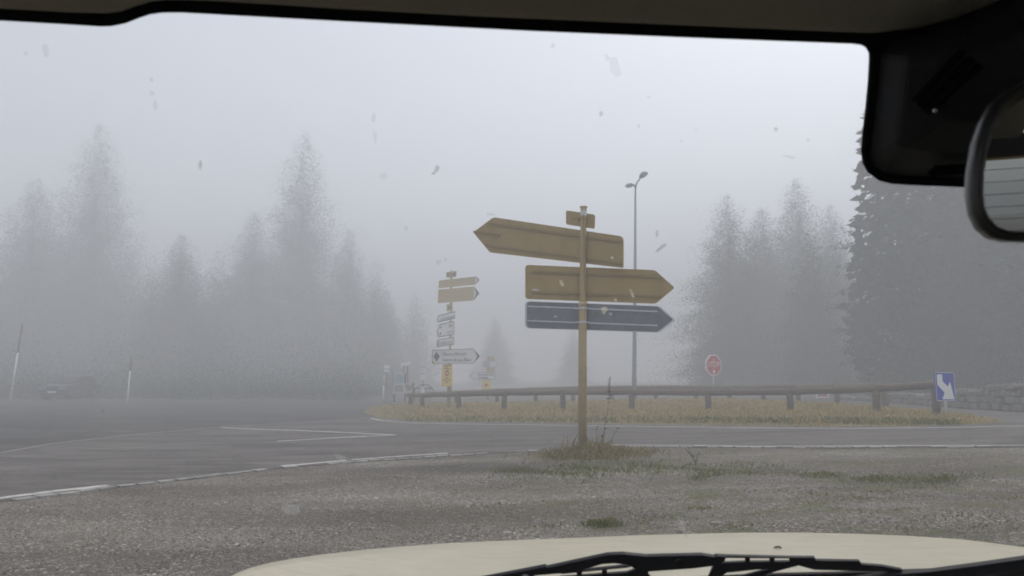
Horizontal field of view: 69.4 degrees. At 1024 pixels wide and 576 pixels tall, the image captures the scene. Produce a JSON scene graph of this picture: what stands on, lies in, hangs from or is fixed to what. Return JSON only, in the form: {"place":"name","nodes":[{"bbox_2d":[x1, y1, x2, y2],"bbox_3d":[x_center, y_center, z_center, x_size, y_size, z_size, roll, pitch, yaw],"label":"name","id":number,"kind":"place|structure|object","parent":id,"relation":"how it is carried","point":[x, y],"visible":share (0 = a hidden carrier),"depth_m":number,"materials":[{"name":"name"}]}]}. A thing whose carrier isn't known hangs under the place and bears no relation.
{"place":"outdoors","nodes":[
{"label":"outdoors","id":0,"kind":"place"},
{"bbox_2d":[0,389,446,451],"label":"car park","id":1,"kind":"structure","parent":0,"point":[25,423],"depth_m":29.03,"materials":[{"name":"grey asphalt"}]},
{"bbox_2d":[39,375,100,398],"bbox_3d":[-28.706,6.451,48.174,1.732,1.520,4.075,0,-7,0],"label":"parked car","id":2,"kind":"object","parent":1,"relation":"on","point":[50,389],"visible":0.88,"depth_m":47.30,"materials":[{"name":"paint"}]},
{"bbox_2d":[382,375,384,403],"bbox_3d":[-7.389,5.844,42.607,0.148,1.609,0.105,0,-7,0],"label":"marker post","id":3,"kind":"object","parent":1,"relation":"on","point":[383,389],"visible":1,"depth_m":42.56,"materials":[{"name":"white paint"}]},
{"bbox_2d":[384,363,389,401],"bbox_3d":[-7.735,5.827,45.617,0.334,2.368,0.097,1,-7,-5],"label":"road sign","id":4,"kind":"object","parent":1,"relation":"on","point":[386,366],"visible":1,"depth_m":45.65,"materials":[{"name":"metal"}]},
{"bbox_2d":[393,361,413,401],"bbox_3d":[-6.548,5.666,44.680,1.304,2.457,0.246,0,-7,0],"label":"map board","id":5,"kind":"object","parent":1,"relation":"on","point":[400,386],"visible":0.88,"depth_m":44.62,"materials":[{"name":"grey wood"}]},
{"bbox_2d":[0,13,967,379],"label":"sky","id":6,"kind":"structure","parent":0,"point":[434,134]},
{"bbox_2d":[0,379,1023,575],"bbox_3d":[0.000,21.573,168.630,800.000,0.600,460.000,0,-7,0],"label":"ground","id":7,"kind":"structure","parent":0,"point":[968,459],"depth_m":8.16,"materials":[{"name":"grey gravel"}]},
{"bbox_2d":[9,324,22,398],"bbox_3d":[-31.467,4.724,46.947,0.498,4.859,0.110,0,-7,0],"label":"snow pole","id":8,"kind":"object","parent":7,"relation":"on","point":[16,360],"visible":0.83,"depth_m":46.92,"materials":[{"name":"plastic"}]},
{"bbox_2d":[0,178,139,388],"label":"conifer tree","id":9,"kind":"object","parent":7,"relation":"on","point":[14,283],"visible":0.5,"depth_m":93.77,"materials":[{"name":"green plant"}]},
{"bbox_2d":[0,124,206,385],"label":"conifer tree","id":10,"kind":"object","parent":7,"relation":"on","point":[96,238],"visible":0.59,"depth_m":99.85,"materials":[{"name":"green plant"}]},
{"bbox_2d":[126,357,131,402],"bbox_3d":[-20.868,5.074,40.316,0.160,2.583,0.072,0,-7,0],"label":"snow pole","id":11,"kind":"object","parent":7,"relation":"on","point":[129,380],"visible":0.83,"depth_m":40.30,"materials":[{"name":"white plastic"}]},
{"bbox_2d":[79,233,275,389],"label":"conifer tree","id":12,"kind":"object","parent":7,"relation":"on","point":[183,307],"visible":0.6,"depth_m":84.26,"materials":[{"name":"green plant"}]},
{"bbox_2d":[0,248,466,388],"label":"forest","id":13,"kind":"object","parent":7,"relation":"on","point":[375,348],"visible":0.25,"depth_m":98.08,"materials":[{"name":"green plant"}]},
{"bbox_2d":[192,212,333,387],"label":"conifer tree","id":14,"kind":"object","parent":7,"relation":"on","point":[238,294],"visible":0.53,"depth_m":98.78,"materials":[{"name":"green plant"}]},
{"bbox_2d":[192,130,425,387],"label":"conifer tree","id":15,"kind":"object","parent":7,"relation":"on","point":[298,261],"visible":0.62,"depth_m":102.89,"materials":[{"name":"green plant"}]},
{"bbox_2d":[265,230,418,386],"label":"conifer tree","id":16,"kind":"object","parent":7,"relation":"on","point":[342,312],"visible":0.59,"depth_m":104.36,"materials":[{"name":"green plant"}]},
{"bbox_2d":[367,290,440,386],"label":"conifer tree","id":17,"kind":"object","parent":7,"relation":"on","point":[394,323],"visible":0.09,"depth_m":111.84,"materials":[{"name":"green plant"}]},
{"bbox_2d":[469,356,497,399],"bbox_3d":[-1.804,5.716,46.564,1.816,2.902,0.237,1,-7,-12],"label":"direction signpost","id":18,"kind":"object","parent":7,"relation":"on","point":[488,375],"visible":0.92,"depth_m":46.52,"materials":[{"name":"white metal"}]},
{"bbox_2d":[453,318,535,385],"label":"conifer tree","id":19,"kind":"object","parent":7,"relation":"on","point":[502,377],"visible":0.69,"depth_m":133.11,"materials":[{"name":"green plant"}]},
{"bbox_2d":[0,0,1023,575],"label":"cream car","id":20,"kind":"object","parent":7,"relation":"on","point":[944,100],"visible":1,"depth_m":0.56,"materials":[{"name":"beige metal"}]},
{"bbox_2d":[0,261,1023,400],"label":"undergrowth","id":21,"kind":"object","parent":7,"relation":"on","point":[161,390],"visible":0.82,"depth_m":51.89,"materials":[{"name":"green plant"}]},
{"bbox_2d":[542,332,600,384],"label":"conifer tree","id":22,"kind":"object","parent":7,"relation":"on","point":[569,375],"visible":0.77,"depth_m":122.19,"materials":[{"name":"green plant"}]},
{"bbox_2d":[473,206,673,443],"bbox_3d":[0.864,0.774,13.943,4.326,4.743,0.780,-4,-8,31],"label":"direction signpost","id":23,"kind":"object","parent":7,"relation":"on","point":[582,284],"visible":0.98,"depth_m":13.64,"materials":[{"name":"brown metal"}]},
{"bbox_2d":[503,430,697,465],"bbox_3d":[1.588,2.705,12.690,3.566,0.501,3.110,0,-7,0],"label":"grass tuft","id":24,"kind":"object","parent":7,"relation":"on","point":[603,450],"visible":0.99,"depth_m":12.60,"materials":[{"name":"plant"}]},
{"bbox_2d":[595,377,618,442],"bbox_3d":[1.689,2.288,13.156,0.429,1.432,0.091,0,-7,0],"label":"weed plant","id":25,"kind":"object","parent":7,"relation":"on","point":[609,390],"visible":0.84,"depth_m":13.14,"materials":[{"name":"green plant"}]},
{"bbox_2d":[685,445,700,464],"bbox_3d":[2.748,2.537,11.223,0.236,0.298,0.058,0,-7,0],"label":"weed plant","id":26,"kind":"object","parent":7,"relation":"on","point":[693,455],"visible":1,"depth_m":11.22,"materials":[{"name":"green plant"}]},
{"bbox_2d":[615,193,846,384],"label":"conifer tree","id":27,"kind":"object","parent":7,"relation":"on","point":[734,350],"visible":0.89,"depth_m":66.44,"materials":[{"name":"green plant"}]},
{"bbox_2d":[449,479,1020,533],"bbox_3d":[2.587,2.279,7.862,6.762,0.214,3.467,-1,-7,11],"label":"moss","id":28,"kind":"object","parent":7,"relation":"on","point":[610,522],"visible":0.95,"depth_m":7.09,"materials":[{"name":"green plant"}]},
{"bbox_2d":[477,458,1017,488],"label":"verge grass","id":29,"kind":"structure","parent":7,"relation":"on","point":[876,479],"depth_m":10.33,"materials":[{"name":"plant"}]},
{"bbox_2d":[652,207,847,384],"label":"conifer tree","id":30,"kind":"object","parent":7,"relation":"on","point":[763,239],"visible":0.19,"depth_m":73.22,"materials":[{"name":"green plant"}]},
{"bbox_2d":[691,178,854,341],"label":"conifer tree","id":31,"kind":"object","parent":7,"relation":"on","point":[798,225],"visible":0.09,"depth_m":82.05,"materials":[{"name":"green plant"}]},
{"bbox_2d":[748,206,881,381],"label":"conifer tree","id":32,"kind":"object","parent":7,"relation":"on","point":[842,259],"visible":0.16,"depth_m":69.25,"materials":[{"name":"green plant"}]},
{"bbox_2d":[816,394,828,397],"bbox_3d":[16.411,5.800,39.069,0.693,0.442,0.105,0,-7,0],"label":"roadworks barrier","id":33,"kind":"object","parent":7,"relation":"on","point":[822,396],"visible":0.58,"depth_m":39.03,"materials":[{"name":"white plastic"}]},
{"bbox_2d":[669,187,1023,392],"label":"forest","id":34,"kind":"object","parent":7,"relation":"on","point":[812,314],"visible":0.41,"depth_m":54.90,"materials":[{"name":"green plant"}]},
{"bbox_2d":[826,110,990,394],"bbox_3d":[23.788,-4.851,44.182,9.857,23.242,11.057,0,-7,4],"label":"conifer tree","id":35,"kind":"object","parent":7,"relation":"on","point":[909,226],"visible":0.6,"depth_m":43.15,"materials":[{"name":"green plant"}]},
{"bbox_2d":[840,383,1023,411],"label":"stone wall","id":36,"kind":"structure","parent":7,"relation":"on","point":[1008,397],"depth_m":25.67,"materials":[{"name":"grey stone"}]},
{"bbox_2d":[895,186,1023,386],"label":"conifer tree","id":37,"kind":"object","parent":7,"relation":"on","point":[944,202],"visible":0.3,"depth_m":41.57,"materials":[{"name":"green plant"}]},
{"bbox_2d":[0,390,1023,500],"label":"road","id":38,"kind":"structure","parent":0,"point":[157,456],"depth_m":15.67,"materials":[{"name":"grey asphalt"}]},
{"bbox_2d":[0,418,360,452],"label":"worn road line","id":39,"kind":"object","parent":38,"relation":"on","point":[125,435],"visible":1,"depth_m":17.36,"materials":[{"name":"white paint"}]},
{"bbox_2d":[413,384,433,402],"bbox_3d":[-4.946,5.963,41.585,1.243,1.108,0.060,0,-7,0],"label":"hoop barrier","id":40,"kind":"object","parent":38,"relation":"on","point":[424,388],"visible":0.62,"depth_m":41.60,"materials":[{"name":"grey metal"}]},
{"bbox_2d":[421,367,425,383],"bbox_3d":[-5.489,5.928,45.606,0.297,2.144,0.096,1,-7,-5],"label":"road sign","id":41,"kind":"object","parent":38,"relation":"on","point":[423,369],"visible":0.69,"depth_m":45.63,"materials":[{"name":"metal"}]},
{"bbox_2d":[0,418,994,498],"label":"road markings","id":42,"kind":"object","parent":38,"relation":"on","point":[445,453],"visible":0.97,"depth_m":13.65,"materials":[{"name":"paint"}]},
{"bbox_2d":[9,445,991,500],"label":"kerb","id":43,"kind":"structure","parent":38,"relation":"on","point":[46,495],"depth_m":12.60,"materials":[{"name":"concrete"}]},
{"bbox_2d":[625,171,647,399],"bbox_3d":[6.169,-0.089,36.039,0.404,11.237,1.533,5,-8,-34],"label":"street lamp","id":44,"kind":"object","parent":38,"relation":"on","point":[643,174],"visible":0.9,"depth_m":36.17,"materials":[{"name":"metal"}]},
{"bbox_2d":[363,396,1004,426],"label":"grass island","id":45,"kind":"structure","parent":38,"relation":"on","point":[599,414],"depth_m":23.27,"materials":[{"name":"plant"}]},
{"bbox_2d":[431,270,479,406],"bbox_3d":[-2.574,2.285,32.896,0.754,6.218,2.688,-7,-10,44],"label":"direction signpost","id":46,"kind":"object","parent":45,"relation":"on","point":[447,358],"visible":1,"depth_m":32.91,"materials":[{"name":"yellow metal"}]},
{"bbox_2d":[406,381,940,413],"bbox_3d":[2.468,4.160,27.669,23.611,1.446,2.936,-6,-9,43],"label":"log fence","id":47,"kind":"object","parent":45,"relation":"on","point":[875,390],"visible":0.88,"depth_m":24.46,"materials":[{"name":"brown wood"}]},
{"bbox_2d":[406,414,961,424],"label":"green weeds","id":48,"kind":"object","parent":45,"relation":"on","point":[914,421],"visible":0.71,"depth_m":19.76,"materials":[{"name":"plant"}]},
{"bbox_2d":[934,372,955,414],"bbox_3d":[11.736,2.944,20.086,0.726,1.312,0.119,3,-7,-22],"label":"arrow sign","id":49,"kind":"object","parent":45,"relation":"on","point":[944,387],"visible":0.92,"depth_m":20.05,"materials":[{"name":"blue metal"}]},
{"bbox_2d":[705,355,720,397],"bbox_3d":[10.155,4.502,37.243,1.039,2.269,0.102,4,-8,-29],"label":"stop sign","id":50,"kind":"object","parent":38,"relation":"on","point":[713,365],"visible":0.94,"depth_m":37.25,"materials":[{"name":"red metal"}]},
{"bbox_2d":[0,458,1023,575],"bbox_3d":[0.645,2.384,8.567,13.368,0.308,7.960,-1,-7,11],"label":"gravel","id":51,"kind":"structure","parent":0,"point":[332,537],"depth_m":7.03,"materials":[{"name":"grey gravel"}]}
]}

